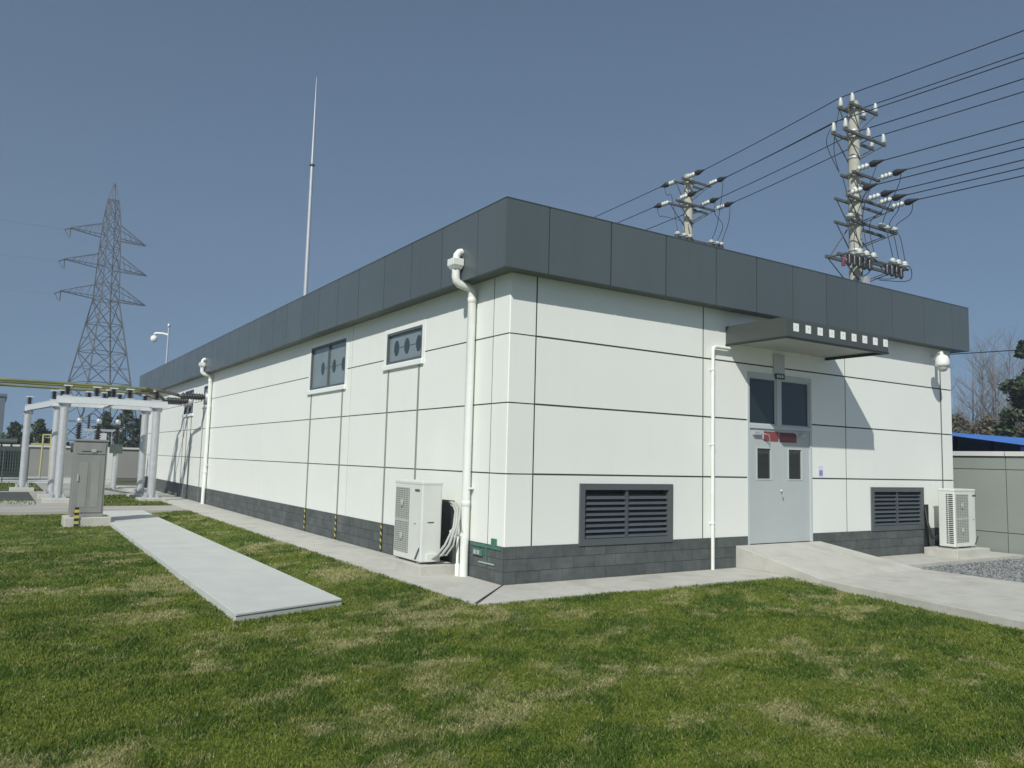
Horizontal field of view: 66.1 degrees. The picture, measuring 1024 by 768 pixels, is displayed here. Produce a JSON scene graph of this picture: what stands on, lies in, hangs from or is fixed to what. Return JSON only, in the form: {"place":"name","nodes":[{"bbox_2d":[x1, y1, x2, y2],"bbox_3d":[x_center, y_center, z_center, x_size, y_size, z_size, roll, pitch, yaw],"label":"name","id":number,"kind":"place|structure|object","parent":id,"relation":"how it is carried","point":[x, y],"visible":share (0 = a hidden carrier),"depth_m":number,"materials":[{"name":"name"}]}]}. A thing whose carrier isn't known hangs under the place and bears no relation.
{"place":"outdoors","nodes":[
{"label":"outdoors","id":0,"kind":"place"},
{"bbox_2d":[0,394,6,435],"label":"distant building","id":1,"kind":"structure","parent":0,"point":[3,398],"depth_m":69.04,"materials":[{"name":"stone"}]},
{"bbox_2d":[0,492,33,500],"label":"gravel pit","id":2,"kind":"object","parent":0,"point":[11,496],"visible":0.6,"depth_m":27.59,"materials":[{"name":"gravel"}]},
{"bbox_2d":[0,477,70,482],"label":"yard road","id":3,"kind":"structure","parent":0,"point":[40,480],"depth_m":41.66,"materials":[{"name":"concrete"}]},
{"bbox_2d":[0,437,21,477],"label":"transformer","id":4,"kind":"object","parent":3,"relation":"on","point":[11,440],"visible":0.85,"depth_m":41.74,"materials":[{"name":"grey metal"}]},
{"bbox_2d":[0,448,29,481],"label":"fence","id":5,"kind":"object","parent":3,"relation":"on","point":[2,468],"visible":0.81,"depth_m":39.29,"materials":[{"name":"metal"}]},
{"bbox_2d":[31,434,51,477],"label":"pipe frame","id":6,"kind":"object","parent":3,"relation":"on","point":[43,444],"visible":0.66,"depth_m":44.75,"materials":[{"name":"metal"}]},
{"bbox_2d":[83,413,127,443],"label":"disconnect switch","id":7,"kind":"object","parent":3,"relation":"on","point":[104,436],"visible":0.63,"depth_m":43.62,"materials":[{"name":"metal"}]},
{"bbox_2d":[0,476,132,506],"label":"yard","id":8,"kind":"structure","parent":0,"point":[66,489],"depth_m":30.56,"materials":[{"name":"concrete"}]},
{"bbox_2d":[36,493,48,498],"bbox_3d":[-16.159,3.955,27.588,0.840,0.200,0.900,5,-7,-33],"label":"column footing","id":9,"kind":"object","parent":8,"relation":"on","point":[39,495],"depth_m":27.12,"materials":[{"name":"concrete"}]},
{"bbox_2d":[43,406,59,493],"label":"steel column","id":10,"kind":"structure","parent":9,"relation":"on","point":[53,453],"depth_m":27.64,"materials":[{"name":"metal"}]},
{"bbox_2d":[41,497,68,502],"bbox_3d":[-14.696,3.786,25.445,0.840,0.200,0.900,5,-7,-33],"label":"column footing","id":11,"kind":"object","parent":8,"relation":"on","point":[54,500],"depth_m":25.09,"materials":[{"name":"concrete"}]},
{"bbox_2d":[48,402,72,497],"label":"steel column","id":12,"kind":"structure","parent":11,"relation":"on","point":[57,492],"depth_m":25.52,"materials":[{"name":"metal"}]},
{"bbox_2d":[70,407,84,451],"bbox_3d":[-18.329,2.577,33.339,0.480,3.798,1.808,5,-7,-33],"label":"instrument transformer","id":13,"kind":"object","parent":8,"relation":"on","point":[78,427],"visible":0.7,"depth_m":33.91,"materials":[{"name":"ceramic"}]},
{"bbox_2d":[94,408,104,439],"bbox_3d":[-17.702,2.633,33.746,0.480,3.798,1.808,5,-7,-33],"label":"instrument transformer","id":14,"kind":"object","parent":8,"relation":"on","point":[98,428],"visible":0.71,"depth_m":34.33,"materials":[{"name":"ceramic"}]},
{"bbox_2d":[105,449,112,484],"bbox_3d":[-19.742,4.057,38.591,0.650,1.770,0.700,5,-7,-33],"label":"control box","id":15,"kind":"object","parent":8,"relation":"on","point":[109,469],"visible":0.1,"depth_m":38.35,"materials":[{"name":"metal"}]},
{"bbox_2d":[105,452,112,479],"bbox_3d":[-19.599,3.981,38.381,0.450,1.350,0.013,5,-7,-33],"label":"box door","id":16,"kind":"structure","parent":15,"relation":"in","point":[109,455],"depth_m":38.36,"materials":[{"name":"metal"}]},
{"bbox_2d":[109,409,123,489],"bbox_3d":[-17.074,2.688,34.153,0.480,3.798,1.808,5,-7,-33],"label":"instrument transformer","id":17,"kind":"object","parent":8,"relation":"on","point":[116,448],"visible":0.94,"depth_m":34.59,"materials":[{"name":"metal"}]},
{"bbox_2d":[0,482,172,505],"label":"grass","id":18,"kind":"structure","parent":0,"point":[120,498],"depth_m":26.20,"materials":[{"name":"plant"}]},
{"bbox_2d":[9,487,33,490],"bbox_3d":[-19.684,4.252,31.605,0.840,0.200,0.900,5,-7,-33],"label":"column footing","id":19,"kind":"object","parent":18,"relation":"on","point":[21,489],"depth_m":31.26,"materials":[{"name":"concrete"}]},
{"bbox_2d":[15,410,33,487],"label":"steel column","id":20,"kind":"structure","parent":19,"relation":"on","point":[22,483],"depth_m":31.68,"materials":[{"name":"metal"}]},
{"bbox_2d":[25,400,50,410],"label":"steel beam","id":21,"kind":"structure","parent":20,"relation":"on","point":[39,405],"depth_m":30.06,"materials":[{"name":"metal"}]},
{"bbox_2d":[126,493,143,496],"bbox_3d":[-13.774,4.167,29.133,0.840,0.200,0.900,5,-7,-33],"label":"column footing","id":22,"kind":"object","parent":18,"relation":"on","point":[132,495],"depth_m":28.70,"materials":[{"name":"concrete"}]},
{"bbox_2d":[132,410,150,493],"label":"steel column","id":23,"kind":"structure","parent":22,"relation":"on","point":[139,489],"depth_m":29.20,"materials":[{"name":"metal"}]},
{"bbox_2d":[50,399,151,410],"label":"steel beam","id":24,"kind":"structure","parent":23,"relation":"on","point":[53,402],"depth_m":28.52,"materials":[{"name":"metal"}]},
{"bbox_3d":[-13.722,0.587,29.452,0.276,0.365,0.218,5,-7,-33],"label":"post insulator","id":25,"kind":"object","parent":24,"relation":"on","visible":0},
{"bbox_2d":[0,383,160,399],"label":"busbar","id":26,"kind":"object","parent":25,"relation":"on","point":[74,389],"visible":0.81,"depth_m":28.12,"materials":[{"name":"metal"}]},
{"bbox_2d":[135,497,165,501],"bbox_3d":[-12.369,3.993,26.952,0.840,0.200,0.900,5,-7,-33],"label":"column footing","id":27,"kind":"object","parent":18,"relation":"on","point":[150,499],"depth_m":26.61,"materials":[{"name":"concrete"}]},
{"bbox_2d":[142,407,163,497],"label":"steel column","id":28,"kind":"structure","parent":27,"relation":"on","point":[152,473],"depth_m":27.02,"materials":[{"name":"metal"}]},
{"bbox_2d":[56,395,167,407],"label":"steel beam","id":29,"kind":"structure","parent":28,"relation":"on","point":[107,401],"depth_m":26.40,"materials":[{"name":"metal"}]},
{"bbox_2d":[62,385,72,395],"bbox_3d":[-14.561,0.213,25.818,0.276,0.365,0.218,5,-7,-33],"label":"post insulator","id":30,"kind":"object","parent":29,"relation":"on","point":[67,390],"visible":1,"depth_m":25.77,"materials":[{"name":"brown ceramic"}]},
{"bbox_2d":[0,378,178,396],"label":"busbar","id":31,"kind":"object","parent":30,"relation":"on","point":[94,385],"visible":1,"depth_m":26.17,"materials":[{"name":"metal"}]},
{"bbox_2d":[0,505,185,515],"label":"cross path","id":32,"kind":"structure","parent":0,"point":[7,511],"depth_m":22.39,"materials":[{"name":"concrete"}]},
{"bbox_2d":[103,510,341,621],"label":"concrete path","id":33,"kind":"structure","parent":0,"point":[230,583],"depth_m":11.23,"materials":[{"name":"concrete"}]},
{"bbox_2d":[236,601,340,616],"bbox_3d":[-2.478,2.528,8.877,0.003,0.008,1.398,-3,-7,40],"label":"path edge line","id":34,"kind":"object","parent":33,"relation":"on","point":[288,608],"visible":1,"depth_m":8.85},
{"bbox_2d":[116,478,806,544],"bbox_3d":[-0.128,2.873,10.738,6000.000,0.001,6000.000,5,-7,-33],"label":"ground","id":35,"kind":"structure","parent":0,"point":[126,481],"depth_m":44.62,"materials":[{"name":"concrete"}]},
{"bbox_2d":[0,420,29,446],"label":"green tree","id":36,"kind":"object","parent":35,"relation":"on","point":[14,429],"visible":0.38,"depth_m":50.66,"materials":[{"name":"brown plant"}]},
{"bbox_2d":[29,418,50,444],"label":"green tree","id":37,"kind":"object","parent":35,"relation":"on","point":[38,428],"visible":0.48,"depth_m":51.80,"materials":[{"name":"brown plant"}]},
{"bbox_2d":[0,444,138,477],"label":"yard wall","id":38,"kind":"structure","parent":35,"relation":"on","point":[127,466],"depth_m":49.05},
{"bbox_2d":[49,183,146,444],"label":"transmission tower","id":39,"kind":"structure","parent":35,"relation":"on","point":[118,302],"depth_m":125.54,"materials":[{"name":"metal"}]},
{"bbox_2d":[92,411,123,446],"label":"green tree","id":40,"kind":"object","parent":35,"relation":"on","point":[108,421],"visible":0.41,"depth_m":61.70,"materials":[{"name":"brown plant"}]},
{"bbox_2d":[109,409,140,449],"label":"green tree","id":41,"kind":"object","parent":35,"relation":"on","point":[128,415],"visible":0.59,"depth_m":62.83,"materials":[{"name":"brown plant"}]},
{"bbox_2d":[126,414,141,447],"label":"green tree","id":42,"kind":"object","parent":35,"relation":"on","point":[139,430],"visible":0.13,"depth_m":63.64,"materials":[{"name":"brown plant"}]},
{"bbox_2d":[653,169,734,247],"bbox_3d":[6.941,-1.586,29.789,2.630,12.850,2.300,5,-7,-33],"label":"utility pole","id":43,"kind":"object","parent":35,"relation":"on","point":[686,197],"visible":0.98,"depth_m":29.94,"materials":[{"name":"concrete"}]},
{"bbox_2d":[825,92,918,283],"bbox_3d":[10.799,-2.280,23.560,3.570,13.230,1.511,5,-7,-33],"label":"utility pole","id":44,"kind":"object","parent":35,"relation":"on","point":[857,261],"visible":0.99,"depth_m":24.03,"materials":[{"name":"concrete"}]},
{"bbox_2d":[697,57,1023,191],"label":"power line","id":45,"kind":"object","parent":44,"relation":"attached to","point":[867,111],"visible":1,"depth_m":22.88,"materials":[{"name":"metal"}]},
{"bbox_2d":[704,30,1023,169],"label":"power line","id":46,"kind":"object","parent":44,"relation":"attached to","point":[874,85],"visible":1,"depth_m":23.30,"materials":[{"name":"metal"}]},
{"bbox_2d":[719,78,1023,197],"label":"power line","id":47,"kind":"object","parent":44,"relation":"attached to","point":[881,124],"visible":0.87,"depth_m":23.64,"materials":[{"name":"metal"}]},
{"bbox_2d":[734,91,1023,201],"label":"power line","id":48,"kind":"object","parent":44,"relation":"attached to","point":[887,133],"visible":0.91,"depth_m":24.33,"materials":[{"name":"metal"}]},
{"bbox_2d":[778,52,1023,151],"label":"power line","id":49,"kind":"object","parent":44,"relation":"attached to","point":[920,88],"visible":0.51,"depth_m":23.29,"materials":[{"name":"metal"}]},
{"bbox_2d":[877,147,1023,184],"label":"power line","id":50,"kind":"object","parent":44,"relation":"attached to","point":[949,166],"visible":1,"depth_m":21.07,"materials":[{"name":"metal"}]},
{"bbox_2d":[883,121,1023,160],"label":"power line","id":51,"kind":"object","parent":44,"relation":"attached to","point":[955,140],"visible":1,"depth_m":21.31,"materials":[{"name":"metal"}]},
{"bbox_2d":[895,159,1023,190],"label":"power line","id":52,"kind":"object","parent":44,"relation":"attached to","point":[960,175],"visible":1,"depth_m":21.65,"materials":[{"name":"metal"}]},
{"bbox_2d":[907,167,1023,194],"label":"power line","id":53,"kind":"object","parent":44,"relation":"attached to","point":[966,181],"visible":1,"depth_m":22.11,"materials":[{"name":"metal"}]},
{"bbox_2d":[907,138,1023,169],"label":"power line","id":54,"kind":"object","parent":44,"relation":"attached to","point":[966,153],"visible":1,"depth_m":22.23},
{"bbox_2d":[918,175,1023,199],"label":"power line","id":55,"kind":"object","parent":44,"relation":"attached to","point":[971,187],"visible":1,"depth_m":22.64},
{"bbox_2d":[951,412,973,433],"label":"scrub bush","id":56,"kind":"object","parent":35,"relation":"on","point":[958,423],"visible":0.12,"depth_m":50.74,"materials":[{"name":"brown plant"}]},
{"bbox_2d":[950,345,999,430],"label":"bare tree","id":57,"kind":"object","parent":35,"relation":"on","point":[973,405],"visible":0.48,"depth_m":54.63,"materials":[{"name":"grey plant"}]},
{"bbox_2d":[951,326,1009,432],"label":"bare tree","id":58,"kind":"object","parent":35,"relation":"on","point":[982,389],"visible":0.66,"depth_m":51.97,"materials":[{"name":"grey plant"}]},
{"bbox_2d":[953,339,1007,431],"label":"bare tree","id":59,"kind":"object","parent":35,"relation":"on","point":[975,391],"visible":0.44,"depth_m":59.41,"materials":[{"name":"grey plant"}]},
{"bbox_2d":[961,415,1006,435],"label":"scrub bush","id":60,"kind":"object","parent":35,"relation":"on","point":[986,424],"visible":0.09,"depth_m":44.41,"materials":[{"name":"brown plant"}]},
{"bbox_2d":[951,433,1023,450],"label":"open shed","id":61,"kind":"structure","parent":35,"relation":"on","point":[967,442],"depth_m":24.12,"materials":[{"name":"blue metal"}]},
{"bbox_2d":[963,339,1014,435],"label":"bare tree","id":62,"kind":"object","parent":35,"relation":"on","point":[991,383],"visible":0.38,"depth_m":57.90,"materials":[{"name":"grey plant"}]},
{"bbox_2d":[957,320,1022,434],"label":"bare tree","id":63,"kind":"object","parent":35,"relation":"on","point":[996,397],"visible":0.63,"depth_m":50.25,"materials":[{"name":"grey plant"}]},
{"bbox_2d":[969,324,1023,419],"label":"bare tree","id":64,"kind":"object","parent":35,"relation":"on","point":[1009,352],"visible":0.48,"depth_m":51.06,"materials":[{"name":"grey plant"}]},
{"bbox_2d":[977,328,1023,427],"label":"bare tree","id":65,"kind":"object","parent":35,"relation":"on","point":[1008,370],"visible":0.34,"depth_m":54.15,"materials":[{"name":"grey plant"}]},
{"bbox_2d":[992,340,1023,437],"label":"evergreen tree","id":66,"kind":"object","parent":35,"relation":"on","point":[1015,412],"visible":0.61,"depth_m":34.31,"materials":[{"name":"green plant"}]},
{"bbox_2d":[999,425,1023,436],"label":"scrub bush","id":67,"kind":"object","parent":35,"relation":"on","point":[1019,429],"visible":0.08,"depth_m":42.20,"materials":[{"name":"brown plant"}]},
{"bbox_2d":[0,510,1023,767],"bbox_3d":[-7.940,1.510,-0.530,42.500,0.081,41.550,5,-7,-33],"label":"lawn","id":68,"kind":"structure","parent":0,"point":[474,713],"depth_m":6.39,"materials":[{"name":"plant"}]},
{"bbox_2d":[73,507,78,525],"bbox_3d":[-10.019,3.068,18.112,0.096,0.460,0.030,5,-7,-33],"label":"marker bar","id":69,"kind":"object","parent":68,"relation":"on","point":[76,516],"visible":0.95,"depth_m":18.10,"materials":[{"name":"black paint"}]},
{"bbox_2d":[61,515,110,526],"bbox_3d":[-10.077,3.247,18.629,0.960,0.240,0.900,5,-7,-33],"label":"equipment pad","id":70,"kind":"object","parent":68,"relation":"on","point":[68,521],"visible":0.68,"depth_m":18.29,"materials":[{"name":"concrete"}]},
{"bbox_2d":[68,439,109,516],"bbox_3d":[-10.086,2.228,18.746,0.720,1.810,0.670,5,-7,-33],"label":"control cabinet","id":71,"kind":"object","parent":70,"relation":"on","point":[88,477],"visible":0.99,"depth_m":18.49,"materials":[{"name":"grey metal"}]},
{"bbox_2d":[139,196,969,584],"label":"substation building","id":72,"kind":"structure","parent":68,"relation":"on","point":[597,340],"depth_m":13.45,"materials":[{"name":"paint"}]},
{"bbox_2d":[150,323,170,363],"bbox_3d":[-16.132,-1.410,36.010,0.814,2.800,0.296,3,-6,-19],"label":"security camera","id":73,"kind":"object","parent":72,"relation":"on","point":[153,338],"visible":0.91,"depth_m":36.03,"materials":[{"name":"metal"}]},
{"bbox_2d":[163,397,192,405],"bbox_3d":[-12.308,0.615,28.998,0.980,0.340,0.340,5,-7,-33],"label":"wall bushing","id":74,"kind":"object","parent":72,"relation":"attached to","point":[170,400],"depth_m":28.94,"materials":[{"name":"grey ceramic"}]},
{"bbox_2d":[182,387,194,417],"bbox_3d":[-12.094,0.693,29.534,0.130,1.078,1.850,5,-7,-33],"label":"window","id":75,"kind":"structure","parent":72,"relation":"in","point":[188,411],"depth_m":29.48,"materials":[{"name":"white glass"}]},
{"bbox_2d":[178,392,207,401],"bbox_3d":[-10.777,0.428,26.661,0.980,0.340,0.340,5,-7,-33],"label":"wall bushing","id":76,"kind":"object","parent":72,"relation":"attached to","point":[193,396],"depth_m":26.59,"materials":[{"name":"grey ceramic"}]},
{"bbox_2d":[197,409,203,500],"bbox_3d":[-10.730,2.435,27.131,0.026,3.180,0.040,5,-7,-33],"label":"earthing strip","id":77,"kind":"object","parent":72,"relation":"attached to","point":[200,455],"visible":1,"depth_m":27.11,"materials":[{"name":"grey metal"}]},
{"bbox_2d":[199,358,212,503],"bbox_3d":[-10.279,1.536,26.142,0.455,4.842,0.205,5,-7,-33],"label":"downpipe","id":78,"kind":"object","parent":72,"relation":"attached to","point":[202,364],"visible":1,"depth_m":26.17,"materials":[{"name":"white plastic"}]},
{"bbox_2d":[201,382,212,407],"bbox_3d":[-10.405,0.383,26.969,0.130,0.848,1.420,5,-7,-33],"label":"window","id":79,"kind":"structure","parent":72,"relation":"in","point":[205,389],"depth_m":27.24,"materials":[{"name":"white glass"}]},
{"bbox_2d":[303,395,311,529],"bbox_3d":[-4.611,1.759,17.775,0.030,3.040,0.062,5,-7,-33],"label":"earthing strip","id":80,"kind":"object","parent":72,"relation":"attached to","point":[307,466],"visible":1,"depth_m":17.75,"materials":[{"name":"grey metal"}]},
{"bbox_2d":[303,77,316,295],"bbox_3d":[-8.219,-6.452,31.880,0.214,12.450,0.220,5,-7,-33],"label":"lightning rod","id":81,"kind":"object","parent":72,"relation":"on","point":[306,271],"visible":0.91,"depth_m":31.87,"materials":[{"name":"metal"}]},
{"bbox_2d":[306,333,348,394],"bbox_3d":[-4.027,-0.393,17.232,0.130,1.168,2.390,5,-7,-33],"label":"window","id":82,"kind":"structure","parent":72,"relation":"in","point":[328,361],"depth_m":17.18,"materials":[{"name":"clear glass"}]},
{"bbox_2d":[334,390,342,538],"bbox_3d":[-3.556,1.631,16.164,0.030,3.040,0.062,5,-7,-33],"label":"earthing strip","id":83,"kind":"object","parent":72,"relation":"attached to","point":[335,528],"visible":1,"depth_m":16.14,"materials":[{"name":"grey metal"}]},
{"bbox_2d":[379,371,388,550],"bbox_3d":[-2.312,1.375,14.279,0.030,3.250,0.062,5,-7,-33],"label":"earthing strip","id":84,"kind":"object","parent":72,"relation":"attached to","point":[381,531],"visible":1,"depth_m":14.26,"materials":[{"name":"grey metal"}]},
{"bbox_2d":[382,319,425,371],"bbox_3d":[-1.910,-0.668,14.002,0.130,0.773,1.675,5,-7,-33],"label":"window","id":85,"kind":"structure","parent":72,"relation":"in","point":[404,345],"depth_m":13.99,"materials":[{"name":"clear glass"}]},
{"bbox_2d":[414,365,419,479],"bbox_3d":[-1.629,1.292,13.236,0.030,3.250,0.062,5,-7,-33],"label":"earthing strip","id":86,"kind":"object","parent":72,"relation":"attached to","point":[416,423],"visible":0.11,"depth_m":13.29,"materials":[{"name":"grey metal"}]},
{"bbox_2d":[431,499,462,575],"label":"refrigerant pipes","id":87,"kind":"object","parent":72,"relation":"attached to","point":[451,517],"visible":1,"depth_m":11.75,"materials":[{"name":"plastic"}]},
{"bbox_2d":[447,249,476,576],"bbox_3d":[-0.783,0.380,11.643,0.455,4.842,0.205,5,-7,-33],"label":"downpipe","id":88,"kind":"object","parent":72,"relation":"attached to","point":[455,264],"visible":1,"depth_m":11.67,"materials":[{"name":"white plastic"}]},
{"bbox_2d":[471,538,500,565],"bbox_3d":[-0.385,2.374,11.155,0.043,0.400,0.810,5,-7,-34],"label":"earth terminal","id":89,"kind":"object","parent":72,"relation":"attached to","point":[477,551],"visible":1,"depth_m":11.13,"materials":[{"name":"metal"}]},
{"bbox_2d":[709,345,731,569],"bbox_3d":[3.504,1.186,13.195,0.487,3.760,0.093,5,-7,-33],"label":"downpipe","id":90,"kind":"object","parent":72,"relation":"attached to","point":[712,443],"visible":1,"depth_m":13.05,"materials":[{"name":"white plastic"}]},
{"bbox_2d":[764,431,777,440],"bbox_3d":[4.610,0.931,14.005,0.385,0.170,0.008,5,-7,-33],"label":"door sign","id":91,"kind":"object","parent":72,"relation":"attached to","point":[773,436],"visible":1,"depth_m":14.00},
{"bbox_2d":[747,371,812,544],"bbox_3d":[4.809,1.331,14.090,1.770,2.990,0.208,5,-7,-33],"label":"door","id":92,"kind":"structure","parent":72,"relation":"in","point":[779,474],"depth_m":14.09,"materials":[{"name":"grey metal"}]},
{"bbox_2d":[779,432,796,442],"bbox_3d":[4.998,0.973,14.254,0.470,0.175,0.010,5,-7,-33],"label":"door sign","id":93,"kind":"object","parent":72,"relation":"attached to","point":[788,437],"visible":1,"depth_m":14.25,"materials":[{"name":"plastic"}]},
{"bbox_2d":[924,504,938,546],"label":"refrigerant pipes","id":94,"kind":"object","parent":72,"relation":"attached to","point":[927,530],"visible":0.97,"depth_m":16.41,"materials":[{"name":"black rubber"}]},
{"bbox_2d":[930,351,949,487],"bbox_3d":[9.075,0.826,16.693,0.280,3.039,0.846,0,-6,14],"label":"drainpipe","id":95,"kind":"object","parent":72,"relation":"attached to","point":[940,360],"visible":0.98,"depth_m":16.55,"materials":[{"name":"white plastic"}]},
{"bbox_2d":[0,0,1023,449],"label":"sky","id":96,"kind":"structure","parent":0,"point":[430,114],"materials":[{"name":"blue"}]},
{"bbox_2d":[116,485,1023,605],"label":"pavement","id":97,"kind":"structure","parent":0,"point":[471,590],"depth_m":12.11,"materials":[{"name":"concrete"}]},
{"bbox_2d":[388,557,454,576],"bbox_3d":[-1.373,2.761,11.938,0.600,0.170,1.090,5,-7,-33],"label":"equipment pad","id":98,"kind":"object","parent":97,"relation":"on","point":[440,567],"visible":0.62,"depth_m":11.57,"materials":[{"name":"concrete"}]},
{"bbox_2d":[393,479,442,563],"bbox_3d":[-1.436,2.071,11.956,0.360,1.203,0.996,5,-7,-33],"label":"ac unit","id":99,"kind":"object","parent":98,"relation":"on","point":[417,525],"visible":1,"depth_m":11.66,"materials":[{"name":"beige paint"}]},
{"bbox_2d":[145,487,920,584],"bbox_3d":[-4.207,4.264,27.527,11.646,0.014,32.728,5,-7,-33],"label":"wall foot line","id":100,"kind":"object","parent":97,"relation":"on","point":[511,584],"visible":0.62,"depth_m":12.86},
{"bbox_2d":[924,546,989,557],"bbox_3d":[9.180,3.455,16.237,1.270,0.165,0.680,5,-7,-33],"label":"equipment pad","id":101,"kind":"object","parent":97,"relation":"on","point":[961,552],"visible":0.82,"depth_m":15.95,"materials":[{"name":"concrete"}]},
{"bbox_2d":[938,488,977,548],"bbox_3d":[9.269,2.780,16.344,0.906,1.203,0.360,5,-7,-33],"label":"ac unit","id":102,"kind":"object","parent":101,"relation":"on","point":[957,527],"visible":1,"depth_m":16.14,"materials":[{"name":"beige paint"}]},
{"bbox_2d":[736,541,1023,629],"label":"entrance ramp","id":103,"kind":"structure","parent":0,"point":[984,599],"depth_m":12.05,"materials":[{"name":"concrete"}]},
{"bbox_2d":[918,557,1023,582],"bbox_3d":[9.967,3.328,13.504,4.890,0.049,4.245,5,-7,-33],"label":"gravel","id":104,"kind":"structure","parent":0,"point":[995,573],"depth_m":14.29,"materials":[{"name":"gravel"}]},
{"bbox_2d":[952,451,1023,554],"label":"boundary wall","id":105,"kind":"structure","parent":104,"relation":"on","point":[994,480],"depth_m":17.16,"materials":[{"name":"paint"}]},
{"bbox_3d":[-14.149,0.685,27.607,0.148,0.216,2.360,5,-7,-33],"label":"steel beam","id":106,"kind":"object","parent":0,"visible":0},
{"bbox_2d":[105,389,111,397],"bbox_3d":[-14.114,0.386,27.594,0.276,0.378,0.218,5,-7,-33],"label":"post insulator","id":107,"kind":"object","parent":106,"relation":"on","point":[109,392],"visible":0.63,"depth_m":27.54,"materials":[{"name":"ceramic"}]},
{"bbox_2d":[0,381,164,399],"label":"busbar","id":108,"kind":"object","parent":107,"relation":"on","point":[151,392],"visible":0.61,"depth_m":26.99,"materials":[{"name":"metal"}]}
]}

